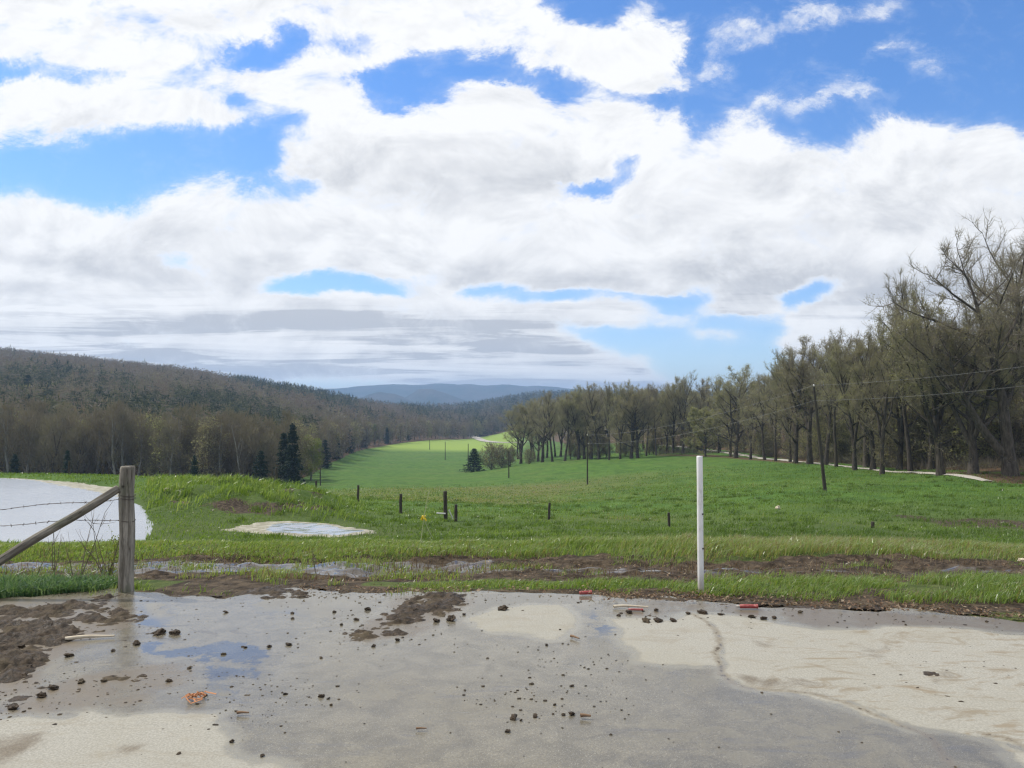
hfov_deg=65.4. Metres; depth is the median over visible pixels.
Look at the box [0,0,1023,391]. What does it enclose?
sky
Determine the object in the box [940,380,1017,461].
young tree
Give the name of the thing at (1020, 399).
young tree
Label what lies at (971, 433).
maple tree
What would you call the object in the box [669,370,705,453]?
roadside tree
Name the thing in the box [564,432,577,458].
young tree
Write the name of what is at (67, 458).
conifer
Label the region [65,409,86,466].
bare tree
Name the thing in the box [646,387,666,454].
roadside tree
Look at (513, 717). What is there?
dirt clod
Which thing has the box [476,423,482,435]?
bare tree
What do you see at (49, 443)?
bare tree
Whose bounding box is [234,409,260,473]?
bare tree
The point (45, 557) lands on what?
dead stalk
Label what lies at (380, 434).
bare tree
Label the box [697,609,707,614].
dirt clod
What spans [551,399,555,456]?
wood tree
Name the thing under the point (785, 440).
young tree
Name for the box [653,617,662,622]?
dirt clod
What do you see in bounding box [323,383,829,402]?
mountain
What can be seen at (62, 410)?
bare tree
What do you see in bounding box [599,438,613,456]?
young tree
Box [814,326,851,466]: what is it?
roadside tree
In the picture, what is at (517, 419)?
wood tree
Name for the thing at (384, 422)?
bare tree
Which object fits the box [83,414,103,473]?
bare tree
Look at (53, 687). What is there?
dirt clod
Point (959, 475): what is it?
road
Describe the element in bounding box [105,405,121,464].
bare tree
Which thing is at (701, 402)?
wood tree
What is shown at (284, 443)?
conifer
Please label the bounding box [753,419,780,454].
young tree
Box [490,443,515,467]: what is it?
shrub
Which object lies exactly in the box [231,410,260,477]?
bare tree
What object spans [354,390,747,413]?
valley forest
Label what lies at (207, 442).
bare tree
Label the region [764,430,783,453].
young tree
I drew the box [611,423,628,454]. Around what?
young tree
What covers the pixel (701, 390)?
roadside tree
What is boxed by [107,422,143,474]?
bare tree
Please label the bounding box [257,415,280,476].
bare tree
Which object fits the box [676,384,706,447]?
wood tree
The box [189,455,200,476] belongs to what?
conifer
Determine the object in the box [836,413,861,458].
young tree
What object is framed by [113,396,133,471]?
bare tree
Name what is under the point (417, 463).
ground
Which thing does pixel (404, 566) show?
ditch grass
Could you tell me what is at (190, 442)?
bare tree
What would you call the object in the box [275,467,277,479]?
fence post
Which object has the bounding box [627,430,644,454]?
young tree
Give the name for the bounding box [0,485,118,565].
brace rail
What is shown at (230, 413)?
bare tree
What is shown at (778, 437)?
young tree
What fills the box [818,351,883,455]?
wood tree
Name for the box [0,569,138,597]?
broad grass
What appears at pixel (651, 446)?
young tree
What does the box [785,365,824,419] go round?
wood tree
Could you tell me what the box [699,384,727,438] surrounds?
wood tree
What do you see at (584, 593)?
red tube
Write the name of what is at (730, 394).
roadside tree
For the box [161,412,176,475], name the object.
bare tree
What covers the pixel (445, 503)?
fence post
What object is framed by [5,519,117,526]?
barbed wire
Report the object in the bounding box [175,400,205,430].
bare tree
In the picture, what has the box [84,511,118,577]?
dead stalk
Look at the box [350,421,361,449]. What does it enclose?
bare tree
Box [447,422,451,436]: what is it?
bare tree
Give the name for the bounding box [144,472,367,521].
bank grass
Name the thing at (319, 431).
bare tree
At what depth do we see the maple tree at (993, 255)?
78.48 m
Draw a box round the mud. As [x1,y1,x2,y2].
[0,583,1022,704]
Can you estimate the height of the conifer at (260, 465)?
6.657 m
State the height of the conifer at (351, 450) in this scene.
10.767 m
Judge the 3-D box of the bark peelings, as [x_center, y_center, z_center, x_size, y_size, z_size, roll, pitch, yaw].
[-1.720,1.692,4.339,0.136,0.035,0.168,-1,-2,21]
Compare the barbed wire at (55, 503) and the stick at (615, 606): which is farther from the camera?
the barbed wire at (55, 503)
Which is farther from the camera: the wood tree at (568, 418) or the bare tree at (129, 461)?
the wood tree at (568, 418)
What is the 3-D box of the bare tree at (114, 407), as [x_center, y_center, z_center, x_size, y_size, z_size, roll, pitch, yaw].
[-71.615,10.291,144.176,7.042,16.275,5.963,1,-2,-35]
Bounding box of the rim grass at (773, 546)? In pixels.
[0,530,1023,563]
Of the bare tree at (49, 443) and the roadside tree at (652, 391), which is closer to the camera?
the bare tree at (49, 443)
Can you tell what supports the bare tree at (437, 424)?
on the ground at (417, 463)
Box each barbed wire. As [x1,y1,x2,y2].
[1,499,117,509]
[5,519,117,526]
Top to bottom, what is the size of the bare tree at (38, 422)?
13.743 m
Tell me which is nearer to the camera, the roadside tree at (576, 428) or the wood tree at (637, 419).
the roadside tree at (576, 428)
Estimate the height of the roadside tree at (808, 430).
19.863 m
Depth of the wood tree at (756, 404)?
191.07 m
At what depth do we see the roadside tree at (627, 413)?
184.14 m
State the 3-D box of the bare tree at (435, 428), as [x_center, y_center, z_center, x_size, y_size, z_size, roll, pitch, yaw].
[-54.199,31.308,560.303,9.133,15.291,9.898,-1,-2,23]
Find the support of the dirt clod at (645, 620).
on the pavement
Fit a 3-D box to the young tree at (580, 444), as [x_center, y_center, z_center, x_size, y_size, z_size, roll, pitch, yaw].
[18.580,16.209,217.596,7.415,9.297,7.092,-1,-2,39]
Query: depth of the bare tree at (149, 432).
145.84 m
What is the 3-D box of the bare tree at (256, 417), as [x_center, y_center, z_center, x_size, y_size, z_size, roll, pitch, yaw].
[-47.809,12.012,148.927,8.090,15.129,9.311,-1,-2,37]
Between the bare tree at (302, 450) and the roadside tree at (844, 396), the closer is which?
the roadside tree at (844, 396)
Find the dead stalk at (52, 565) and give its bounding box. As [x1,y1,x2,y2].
[40,529,61,572]
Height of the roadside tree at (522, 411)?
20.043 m
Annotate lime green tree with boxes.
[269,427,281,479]
[300,431,322,480]
[317,442,324,462]
[371,423,378,444]
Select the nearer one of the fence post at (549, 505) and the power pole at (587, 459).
the fence post at (549, 505)
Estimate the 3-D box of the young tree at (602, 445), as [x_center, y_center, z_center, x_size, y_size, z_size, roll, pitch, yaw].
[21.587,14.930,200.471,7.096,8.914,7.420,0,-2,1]
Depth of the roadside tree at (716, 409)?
181.97 m
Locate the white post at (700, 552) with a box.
[696,456,703,592]
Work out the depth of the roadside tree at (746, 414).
149.57 m
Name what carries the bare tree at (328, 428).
on the ground at (417, 463)
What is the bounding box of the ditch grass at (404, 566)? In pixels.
[0,548,1023,580]
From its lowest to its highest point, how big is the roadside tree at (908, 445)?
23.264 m
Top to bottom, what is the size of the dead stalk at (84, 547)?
0.836 m
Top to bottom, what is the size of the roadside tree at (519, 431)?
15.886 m
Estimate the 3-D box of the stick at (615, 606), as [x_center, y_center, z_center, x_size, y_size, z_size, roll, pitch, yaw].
[0.934,1.752,6.279,0.275,0.024,0.031,0,-2,0]
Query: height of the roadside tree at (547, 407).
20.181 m
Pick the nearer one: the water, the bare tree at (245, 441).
the water
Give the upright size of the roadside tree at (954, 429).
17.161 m
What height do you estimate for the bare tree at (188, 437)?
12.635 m
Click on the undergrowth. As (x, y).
(988, 463)
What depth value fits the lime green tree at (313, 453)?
170.96 m
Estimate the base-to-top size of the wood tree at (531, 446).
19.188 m
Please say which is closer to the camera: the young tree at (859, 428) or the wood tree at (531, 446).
the young tree at (859, 428)
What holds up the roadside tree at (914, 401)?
on the ground at (417, 463)
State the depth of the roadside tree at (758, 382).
143.68 m
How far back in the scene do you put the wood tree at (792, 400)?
167.54 m
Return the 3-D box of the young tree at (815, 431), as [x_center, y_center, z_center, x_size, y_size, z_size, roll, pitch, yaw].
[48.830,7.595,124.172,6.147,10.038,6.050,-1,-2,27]
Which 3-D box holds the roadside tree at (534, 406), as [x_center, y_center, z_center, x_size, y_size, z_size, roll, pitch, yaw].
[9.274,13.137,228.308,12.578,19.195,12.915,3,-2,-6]
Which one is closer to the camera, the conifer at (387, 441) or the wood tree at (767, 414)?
the wood tree at (767, 414)
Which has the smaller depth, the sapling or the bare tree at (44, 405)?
the sapling
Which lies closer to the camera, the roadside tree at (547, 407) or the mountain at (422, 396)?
the roadside tree at (547, 407)
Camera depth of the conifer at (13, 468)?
139.48 m
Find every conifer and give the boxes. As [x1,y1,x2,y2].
[6,454,22,473]
[23,374,34,385]
[62,450,72,473]
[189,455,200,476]
[252,450,270,480]
[273,433,290,482]
[278,423,305,484]
[319,440,332,467]
[332,437,341,459]
[346,429,355,452]
[383,428,390,443]
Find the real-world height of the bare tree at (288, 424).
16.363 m
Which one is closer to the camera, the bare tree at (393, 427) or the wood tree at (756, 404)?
the wood tree at (756, 404)
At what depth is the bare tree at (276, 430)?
154.72 m
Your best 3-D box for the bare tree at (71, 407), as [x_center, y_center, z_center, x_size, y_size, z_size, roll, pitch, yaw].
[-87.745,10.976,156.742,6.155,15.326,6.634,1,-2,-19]
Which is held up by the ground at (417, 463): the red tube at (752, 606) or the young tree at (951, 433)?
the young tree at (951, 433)
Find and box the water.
[225,521,374,536]
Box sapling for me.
[74,525,118,578]
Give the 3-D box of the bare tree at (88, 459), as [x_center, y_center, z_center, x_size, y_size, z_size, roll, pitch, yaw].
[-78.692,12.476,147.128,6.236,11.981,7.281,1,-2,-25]
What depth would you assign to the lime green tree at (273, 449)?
159.04 m
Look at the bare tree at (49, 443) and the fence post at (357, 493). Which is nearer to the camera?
the fence post at (357, 493)
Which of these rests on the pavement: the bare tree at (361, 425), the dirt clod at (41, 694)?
the dirt clod at (41, 694)
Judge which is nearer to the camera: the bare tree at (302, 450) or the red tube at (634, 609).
the red tube at (634, 609)
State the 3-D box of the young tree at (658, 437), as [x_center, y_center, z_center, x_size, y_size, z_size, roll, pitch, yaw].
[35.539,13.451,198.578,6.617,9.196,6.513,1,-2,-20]
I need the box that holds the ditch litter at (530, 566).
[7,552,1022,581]
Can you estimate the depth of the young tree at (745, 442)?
181.21 m
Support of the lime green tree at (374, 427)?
on the ground at (417, 463)
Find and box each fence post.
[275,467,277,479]
[357,485,358,501]
[399,494,401,513]
[443,491,447,519]
[454,504,457,521]
[548,503,550,519]
[667,512,669,526]
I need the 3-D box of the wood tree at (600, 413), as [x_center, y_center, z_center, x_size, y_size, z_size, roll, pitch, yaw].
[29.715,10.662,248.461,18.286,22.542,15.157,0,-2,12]
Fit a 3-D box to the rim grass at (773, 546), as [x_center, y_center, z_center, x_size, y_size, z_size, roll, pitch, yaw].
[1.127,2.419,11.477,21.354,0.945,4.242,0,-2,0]
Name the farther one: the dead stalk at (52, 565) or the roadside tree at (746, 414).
the roadside tree at (746, 414)
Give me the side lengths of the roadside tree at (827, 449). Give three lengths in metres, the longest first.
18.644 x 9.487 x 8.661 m
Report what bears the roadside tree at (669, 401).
on the ground at (417, 463)
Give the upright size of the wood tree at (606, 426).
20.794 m
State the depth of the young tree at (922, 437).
92.09 m
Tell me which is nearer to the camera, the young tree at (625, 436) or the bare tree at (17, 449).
the bare tree at (17, 449)
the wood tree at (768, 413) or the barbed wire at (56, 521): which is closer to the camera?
the barbed wire at (56, 521)
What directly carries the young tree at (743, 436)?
on the ground at (417, 463)
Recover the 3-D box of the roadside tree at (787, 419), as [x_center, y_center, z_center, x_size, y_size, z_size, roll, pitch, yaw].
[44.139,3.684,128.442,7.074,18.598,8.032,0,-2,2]
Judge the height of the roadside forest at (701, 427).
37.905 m
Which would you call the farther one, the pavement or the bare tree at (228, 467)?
the bare tree at (228, 467)
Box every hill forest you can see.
[0,344,535,444]
[0,359,370,479]
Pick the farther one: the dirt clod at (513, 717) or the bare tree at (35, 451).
the bare tree at (35, 451)
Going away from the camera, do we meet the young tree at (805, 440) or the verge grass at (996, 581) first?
the verge grass at (996, 581)
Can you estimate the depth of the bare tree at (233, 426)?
159.96 m
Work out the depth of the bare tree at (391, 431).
454.48 m
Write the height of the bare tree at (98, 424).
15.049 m
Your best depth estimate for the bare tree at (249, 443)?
156.46 m
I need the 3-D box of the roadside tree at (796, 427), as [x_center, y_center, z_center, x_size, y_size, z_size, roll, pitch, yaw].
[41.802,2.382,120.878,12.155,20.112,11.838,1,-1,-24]
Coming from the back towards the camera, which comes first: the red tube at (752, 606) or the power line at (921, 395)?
the power line at (921, 395)
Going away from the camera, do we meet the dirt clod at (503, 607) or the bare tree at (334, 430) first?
the dirt clod at (503, 607)
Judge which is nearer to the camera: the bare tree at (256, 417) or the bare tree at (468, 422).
the bare tree at (256, 417)
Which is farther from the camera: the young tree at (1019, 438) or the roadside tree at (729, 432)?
the roadside tree at (729, 432)
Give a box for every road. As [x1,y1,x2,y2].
[471,435,516,442]
[668,445,990,480]
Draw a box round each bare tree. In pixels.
[0,399,32,472]
[0,414,20,472]
[0,417,12,459]
[0,419,40,473]
[5,407,39,473]
[9,407,51,472]
[18,398,52,472]
[25,414,76,473]
[26,398,56,472]
[27,420,42,473]
[30,413,52,472]
[34,413,71,473]
[44,400,75,472]
[49,413,91,473]
[55,401,75,467]
[57,422,92,473]
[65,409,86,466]
[66,417,94,472]
[68,421,99,474]
[76,406,108,473]
[81,425,104,473]
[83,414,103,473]
[85,408,135,474]
[89,419,116,474]
[89,423,118,473]
[96,400,134,474]
[105,403,140,470]
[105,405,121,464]
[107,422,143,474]
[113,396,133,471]
[113,408,144,473]
[120,411,151,475]
[123,410,164,475]
[136,416,165,475]
[137,426,156,476]
[140,412,183,476]
[142,428,166,474]
[151,416,190,475]
[161,404,201,475]
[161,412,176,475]
[161,419,187,474]
[172,423,200,474]
[174,415,204,475]
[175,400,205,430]
[183,413,231,478]
[183,416,221,474]
[198,435,229,476]
[201,410,236,476]
[216,406,237,471]
[216,430,252,476]
[220,408,240,475]
[222,429,268,478]
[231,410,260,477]
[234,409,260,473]
[234,411,276,475]
[234,420,271,476]
[247,431,284,478]
[249,425,268,466]
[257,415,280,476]
[265,423,291,479]
[271,429,291,475]
[277,408,302,456]
[279,417,315,479]
[299,428,315,476]
[303,420,323,472]
[313,427,330,459]
[316,421,336,460]
[322,420,346,459]
[328,419,342,444]
[339,424,350,457]
[341,417,358,446]
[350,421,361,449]
[354,415,365,449]
[359,424,368,447]
[362,420,371,447]
[368,421,374,444]
[374,422,381,445]
[379,416,389,442]
[381,424,393,440]
[390,422,395,442]
[394,422,406,442]
[409,424,420,439]
[431,418,441,438]
[434,418,444,438]
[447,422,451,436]
[451,419,458,437]
[459,425,466,438]
[466,421,474,438]
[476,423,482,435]
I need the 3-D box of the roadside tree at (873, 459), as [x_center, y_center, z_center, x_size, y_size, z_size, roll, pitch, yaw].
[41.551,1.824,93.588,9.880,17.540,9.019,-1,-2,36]
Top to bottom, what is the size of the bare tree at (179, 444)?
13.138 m
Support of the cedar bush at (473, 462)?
on the ground at (417, 463)
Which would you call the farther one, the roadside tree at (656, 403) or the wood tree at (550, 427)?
the wood tree at (550, 427)
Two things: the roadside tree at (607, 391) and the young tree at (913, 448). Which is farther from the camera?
the roadside tree at (607, 391)
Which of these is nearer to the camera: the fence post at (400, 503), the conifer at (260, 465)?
the fence post at (400, 503)
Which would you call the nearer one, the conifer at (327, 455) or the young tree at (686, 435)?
the young tree at (686, 435)
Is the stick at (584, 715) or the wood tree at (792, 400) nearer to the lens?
the stick at (584, 715)
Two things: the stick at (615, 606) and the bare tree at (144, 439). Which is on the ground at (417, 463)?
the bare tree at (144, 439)
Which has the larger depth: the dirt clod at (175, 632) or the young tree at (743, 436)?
the young tree at (743, 436)
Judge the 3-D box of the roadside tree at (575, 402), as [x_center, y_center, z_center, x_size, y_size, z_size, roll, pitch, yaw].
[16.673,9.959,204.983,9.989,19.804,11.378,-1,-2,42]
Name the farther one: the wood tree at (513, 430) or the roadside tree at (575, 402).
the wood tree at (513, 430)
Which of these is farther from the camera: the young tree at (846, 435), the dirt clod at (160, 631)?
the young tree at (846, 435)
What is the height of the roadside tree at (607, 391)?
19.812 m
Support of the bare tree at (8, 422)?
on the ground at (417, 463)
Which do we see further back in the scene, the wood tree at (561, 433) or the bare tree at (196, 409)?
the wood tree at (561, 433)
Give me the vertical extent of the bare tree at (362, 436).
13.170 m
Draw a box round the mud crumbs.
[0,590,1023,767]
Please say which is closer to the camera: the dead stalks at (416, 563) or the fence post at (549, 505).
the dead stalks at (416, 563)
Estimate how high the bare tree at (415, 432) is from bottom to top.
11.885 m
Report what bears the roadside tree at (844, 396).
on the ground at (417, 463)
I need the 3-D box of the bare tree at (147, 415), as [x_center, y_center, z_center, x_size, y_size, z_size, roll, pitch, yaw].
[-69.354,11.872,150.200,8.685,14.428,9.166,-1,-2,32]
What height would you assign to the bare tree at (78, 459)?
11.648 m
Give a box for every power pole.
[587,434,587,484]
[813,384,826,490]
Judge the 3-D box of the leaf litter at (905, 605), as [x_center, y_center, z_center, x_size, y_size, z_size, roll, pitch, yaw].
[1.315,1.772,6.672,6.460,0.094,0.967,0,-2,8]
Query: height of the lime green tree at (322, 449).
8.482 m
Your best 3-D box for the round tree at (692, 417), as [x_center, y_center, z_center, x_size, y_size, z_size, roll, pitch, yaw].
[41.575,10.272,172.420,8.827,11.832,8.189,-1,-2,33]
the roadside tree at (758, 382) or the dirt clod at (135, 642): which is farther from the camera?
the roadside tree at (758, 382)
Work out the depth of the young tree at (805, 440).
128.21 m
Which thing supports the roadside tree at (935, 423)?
on the ground at (417, 463)
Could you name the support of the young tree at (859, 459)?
on the ground at (417, 463)
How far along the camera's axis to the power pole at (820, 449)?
59.83 m
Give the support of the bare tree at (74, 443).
on the ground at (417, 463)
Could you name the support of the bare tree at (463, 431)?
on the ground at (417, 463)
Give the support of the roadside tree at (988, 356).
on the ground at (417, 463)
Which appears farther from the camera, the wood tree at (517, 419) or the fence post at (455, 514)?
the wood tree at (517, 419)
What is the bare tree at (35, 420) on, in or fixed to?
on the ground at (417, 463)
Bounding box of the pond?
[0,478,153,541]
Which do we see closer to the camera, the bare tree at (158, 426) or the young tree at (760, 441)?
the bare tree at (158, 426)
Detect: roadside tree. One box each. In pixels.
[498,399,538,463]
[513,415,523,456]
[522,402,562,461]
[526,398,565,461]
[533,389,561,461]
[549,383,604,458]
[557,392,580,460]
[559,387,590,459]
[575,390,618,458]
[579,382,611,459]
[599,382,617,459]
[601,389,657,457]
[604,381,639,458]
[612,386,657,457]
[641,383,659,455]
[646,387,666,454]
[655,377,691,453]
[656,386,678,453]
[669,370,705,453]
[690,378,715,450]
[695,363,770,457]
[706,377,729,452]
[707,375,752,456]
[734,386,774,459]
[738,374,781,459]
[755,363,795,460]
[759,333,827,463]
[762,355,808,461]
[771,334,855,464]
[803,327,913,467]
[803,340,861,464]
[807,340,890,469]
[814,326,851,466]
[831,328,896,469]
[842,305,919,474]
[851,319,950,469]
[869,286,1023,475]
[871,269,924,470]
[882,319,950,461]
[886,322,970,469]
[944,326,971,465]
[960,304,1017,391]
[963,275,1023,389]
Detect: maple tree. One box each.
[857,225,1023,475]
[898,291,1023,473]
[950,209,1023,455]
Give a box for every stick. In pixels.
[65,635,114,639]
[580,713,590,716]
[613,605,647,607]
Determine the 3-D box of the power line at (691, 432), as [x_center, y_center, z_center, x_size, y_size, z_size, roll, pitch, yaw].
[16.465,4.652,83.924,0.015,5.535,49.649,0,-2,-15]
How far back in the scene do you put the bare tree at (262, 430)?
148.27 m
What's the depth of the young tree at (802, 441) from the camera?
133.00 m
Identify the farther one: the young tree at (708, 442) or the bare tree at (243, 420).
the young tree at (708, 442)
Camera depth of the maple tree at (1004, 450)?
70.03 m
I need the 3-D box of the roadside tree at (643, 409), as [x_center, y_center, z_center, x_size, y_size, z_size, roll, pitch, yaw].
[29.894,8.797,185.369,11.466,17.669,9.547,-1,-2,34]
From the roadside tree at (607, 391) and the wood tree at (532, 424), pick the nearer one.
the roadside tree at (607, 391)
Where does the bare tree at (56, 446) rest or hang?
on the ground at (417, 463)
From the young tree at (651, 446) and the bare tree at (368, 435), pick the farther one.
the bare tree at (368, 435)
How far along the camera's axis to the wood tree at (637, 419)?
228.82 m
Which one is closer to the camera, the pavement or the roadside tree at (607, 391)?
the pavement
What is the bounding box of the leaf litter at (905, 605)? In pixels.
[299,582,1023,620]
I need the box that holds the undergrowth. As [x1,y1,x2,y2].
[654,446,1023,475]
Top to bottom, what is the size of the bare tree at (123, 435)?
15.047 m
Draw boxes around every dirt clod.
[7,703,18,709]
[36,691,46,697]
[47,684,58,689]
[132,640,140,645]
[153,628,165,635]
[169,629,180,635]
[446,614,455,620]
[498,605,508,610]
[510,714,516,720]
[642,617,649,623]
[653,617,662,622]
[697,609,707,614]
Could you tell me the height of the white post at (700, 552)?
1.305 m
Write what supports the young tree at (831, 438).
on the ground at (417, 463)
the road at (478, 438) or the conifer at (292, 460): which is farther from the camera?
the road at (478, 438)
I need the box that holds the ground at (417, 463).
[0,396,1023,621]
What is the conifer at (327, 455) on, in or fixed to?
on the ground at (417, 463)
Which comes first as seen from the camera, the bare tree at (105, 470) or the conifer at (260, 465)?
the conifer at (260, 465)
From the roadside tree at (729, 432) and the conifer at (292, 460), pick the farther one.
the roadside tree at (729, 432)
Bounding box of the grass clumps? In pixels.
[89,549,523,595]
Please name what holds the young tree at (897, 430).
on the ground at (417, 463)
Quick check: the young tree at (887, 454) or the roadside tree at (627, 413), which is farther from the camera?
the roadside tree at (627, 413)
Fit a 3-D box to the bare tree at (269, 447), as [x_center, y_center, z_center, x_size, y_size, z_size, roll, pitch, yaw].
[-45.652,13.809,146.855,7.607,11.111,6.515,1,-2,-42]
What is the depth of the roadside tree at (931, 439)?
85.88 m
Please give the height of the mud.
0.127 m
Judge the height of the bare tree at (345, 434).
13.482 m
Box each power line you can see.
[587,402,807,443]
[601,386,810,434]
[816,386,1019,400]
[831,366,1023,384]
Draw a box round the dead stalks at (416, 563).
[1,542,1020,581]
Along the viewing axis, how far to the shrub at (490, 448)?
220.81 m
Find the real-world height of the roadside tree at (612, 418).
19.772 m
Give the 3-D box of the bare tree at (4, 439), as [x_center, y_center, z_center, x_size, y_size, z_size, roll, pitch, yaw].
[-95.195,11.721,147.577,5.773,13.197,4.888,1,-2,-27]
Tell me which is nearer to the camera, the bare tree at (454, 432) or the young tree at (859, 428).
the young tree at (859, 428)
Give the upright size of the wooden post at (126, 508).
1.207 m
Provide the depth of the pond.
34.91 m
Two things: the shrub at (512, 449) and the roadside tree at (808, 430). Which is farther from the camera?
the shrub at (512, 449)
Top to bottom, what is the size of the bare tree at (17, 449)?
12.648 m
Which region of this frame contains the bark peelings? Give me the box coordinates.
[181,690,216,703]
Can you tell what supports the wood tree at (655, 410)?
on the ground at (417, 463)
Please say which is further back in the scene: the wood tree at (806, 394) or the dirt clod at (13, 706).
the wood tree at (806, 394)
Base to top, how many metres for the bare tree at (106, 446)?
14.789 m
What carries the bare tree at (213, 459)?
on the ground at (417, 463)
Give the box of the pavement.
[0,587,1023,767]
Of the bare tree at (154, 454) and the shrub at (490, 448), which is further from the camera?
the shrub at (490, 448)
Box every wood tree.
[507,405,523,458]
[512,402,524,458]
[516,404,537,457]
[524,397,563,454]
[536,395,560,457]
[544,393,570,456]
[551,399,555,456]
[555,395,602,449]
[584,384,622,448]
[590,388,607,445]
[598,382,640,447]
[599,391,612,448]
[613,392,653,451]
[623,385,647,449]
[635,388,670,451]
[647,384,671,444]
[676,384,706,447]
[687,387,713,436]
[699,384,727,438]
[746,378,765,448]
[752,373,785,429]
[754,368,789,444]
[767,363,814,423]
[769,360,826,433]
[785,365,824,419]
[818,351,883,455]
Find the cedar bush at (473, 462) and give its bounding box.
[459,448,484,472]
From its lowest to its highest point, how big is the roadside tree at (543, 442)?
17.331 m
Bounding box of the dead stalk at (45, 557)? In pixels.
[34,535,57,573]
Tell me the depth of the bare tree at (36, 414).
159.04 m
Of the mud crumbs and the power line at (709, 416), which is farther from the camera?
the power line at (709, 416)
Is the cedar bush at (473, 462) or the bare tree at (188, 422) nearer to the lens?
the bare tree at (188, 422)
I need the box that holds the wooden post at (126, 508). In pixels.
[118,466,135,592]
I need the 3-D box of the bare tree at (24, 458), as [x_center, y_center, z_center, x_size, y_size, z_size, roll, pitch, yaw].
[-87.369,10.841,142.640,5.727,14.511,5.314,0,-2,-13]
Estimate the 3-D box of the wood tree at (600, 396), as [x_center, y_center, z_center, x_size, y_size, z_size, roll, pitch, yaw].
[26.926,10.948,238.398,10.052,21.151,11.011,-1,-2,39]
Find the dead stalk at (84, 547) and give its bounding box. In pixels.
[63,501,112,577]
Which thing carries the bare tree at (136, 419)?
on the ground at (417, 463)
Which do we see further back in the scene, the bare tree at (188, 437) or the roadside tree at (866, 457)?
the bare tree at (188, 437)
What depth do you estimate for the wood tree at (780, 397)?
169.64 m
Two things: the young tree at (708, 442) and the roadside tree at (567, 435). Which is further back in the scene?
the roadside tree at (567, 435)
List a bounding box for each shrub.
[477,440,503,469]
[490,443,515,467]
[502,445,517,466]
[522,447,536,463]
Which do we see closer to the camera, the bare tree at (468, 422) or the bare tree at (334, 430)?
the bare tree at (334, 430)
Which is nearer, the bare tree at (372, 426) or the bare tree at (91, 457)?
the bare tree at (91, 457)
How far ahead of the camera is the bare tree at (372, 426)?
422.68 m
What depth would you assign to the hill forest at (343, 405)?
565.27 m
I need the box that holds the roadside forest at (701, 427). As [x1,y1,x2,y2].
[559,393,1017,440]
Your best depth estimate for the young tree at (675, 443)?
197.51 m
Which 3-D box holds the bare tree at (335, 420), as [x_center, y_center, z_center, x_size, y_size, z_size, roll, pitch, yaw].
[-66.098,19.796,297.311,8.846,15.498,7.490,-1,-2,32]
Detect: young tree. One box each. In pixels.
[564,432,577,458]
[568,431,589,457]
[585,427,608,458]
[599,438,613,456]
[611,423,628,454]
[616,431,630,456]
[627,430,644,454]
[642,422,664,453]
[643,433,654,454]
[660,419,672,451]
[669,431,680,450]
[674,414,695,449]
[690,411,713,448]
[707,412,732,451]
[722,418,748,451]
[733,418,755,451]
[752,427,773,455]
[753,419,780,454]
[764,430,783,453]
[770,419,800,458]
[781,424,802,456]
[798,417,816,456]
[802,420,824,460]
[812,407,839,460]
[812,408,848,457]
[829,424,856,461]
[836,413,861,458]
[853,412,878,455]
[857,419,879,463]
[863,407,907,465]
[874,399,914,462]
[886,406,926,464]
[908,393,962,464]
[908,406,951,464]
[938,380,965,458]
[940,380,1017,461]
[965,399,1023,460]
[1000,384,1023,461]
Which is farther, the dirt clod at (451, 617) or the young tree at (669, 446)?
the young tree at (669, 446)
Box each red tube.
[579,590,591,594]
[625,608,642,610]
[736,604,757,608]
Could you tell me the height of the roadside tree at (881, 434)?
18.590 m
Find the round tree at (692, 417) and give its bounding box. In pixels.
[680,405,725,456]
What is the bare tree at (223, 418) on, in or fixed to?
on the ground at (417, 463)
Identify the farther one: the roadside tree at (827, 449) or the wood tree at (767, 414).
the wood tree at (767, 414)
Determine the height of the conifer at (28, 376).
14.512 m
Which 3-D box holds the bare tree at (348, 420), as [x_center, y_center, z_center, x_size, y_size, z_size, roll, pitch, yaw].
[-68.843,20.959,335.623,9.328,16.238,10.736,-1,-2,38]
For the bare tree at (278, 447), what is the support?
on the ground at (417, 463)
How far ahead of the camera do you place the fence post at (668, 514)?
35.79 m
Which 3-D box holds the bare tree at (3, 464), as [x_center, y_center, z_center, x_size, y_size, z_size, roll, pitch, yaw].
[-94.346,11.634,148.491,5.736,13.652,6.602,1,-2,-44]
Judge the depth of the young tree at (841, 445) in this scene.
117.32 m
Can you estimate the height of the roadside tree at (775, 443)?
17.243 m
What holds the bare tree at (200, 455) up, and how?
on the ground at (417, 463)
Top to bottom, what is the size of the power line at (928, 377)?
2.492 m
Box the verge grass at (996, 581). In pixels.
[0,568,1023,603]
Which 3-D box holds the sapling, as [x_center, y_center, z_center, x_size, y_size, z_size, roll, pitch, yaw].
[-3.912,1.627,7.638,0.424,0.590,0.293,0,-2,0]
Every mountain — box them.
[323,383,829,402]
[362,392,415,404]
[405,389,467,405]
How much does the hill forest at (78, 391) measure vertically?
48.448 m
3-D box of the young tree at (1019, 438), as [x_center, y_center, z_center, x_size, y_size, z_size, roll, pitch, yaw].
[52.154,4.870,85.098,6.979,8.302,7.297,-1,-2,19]

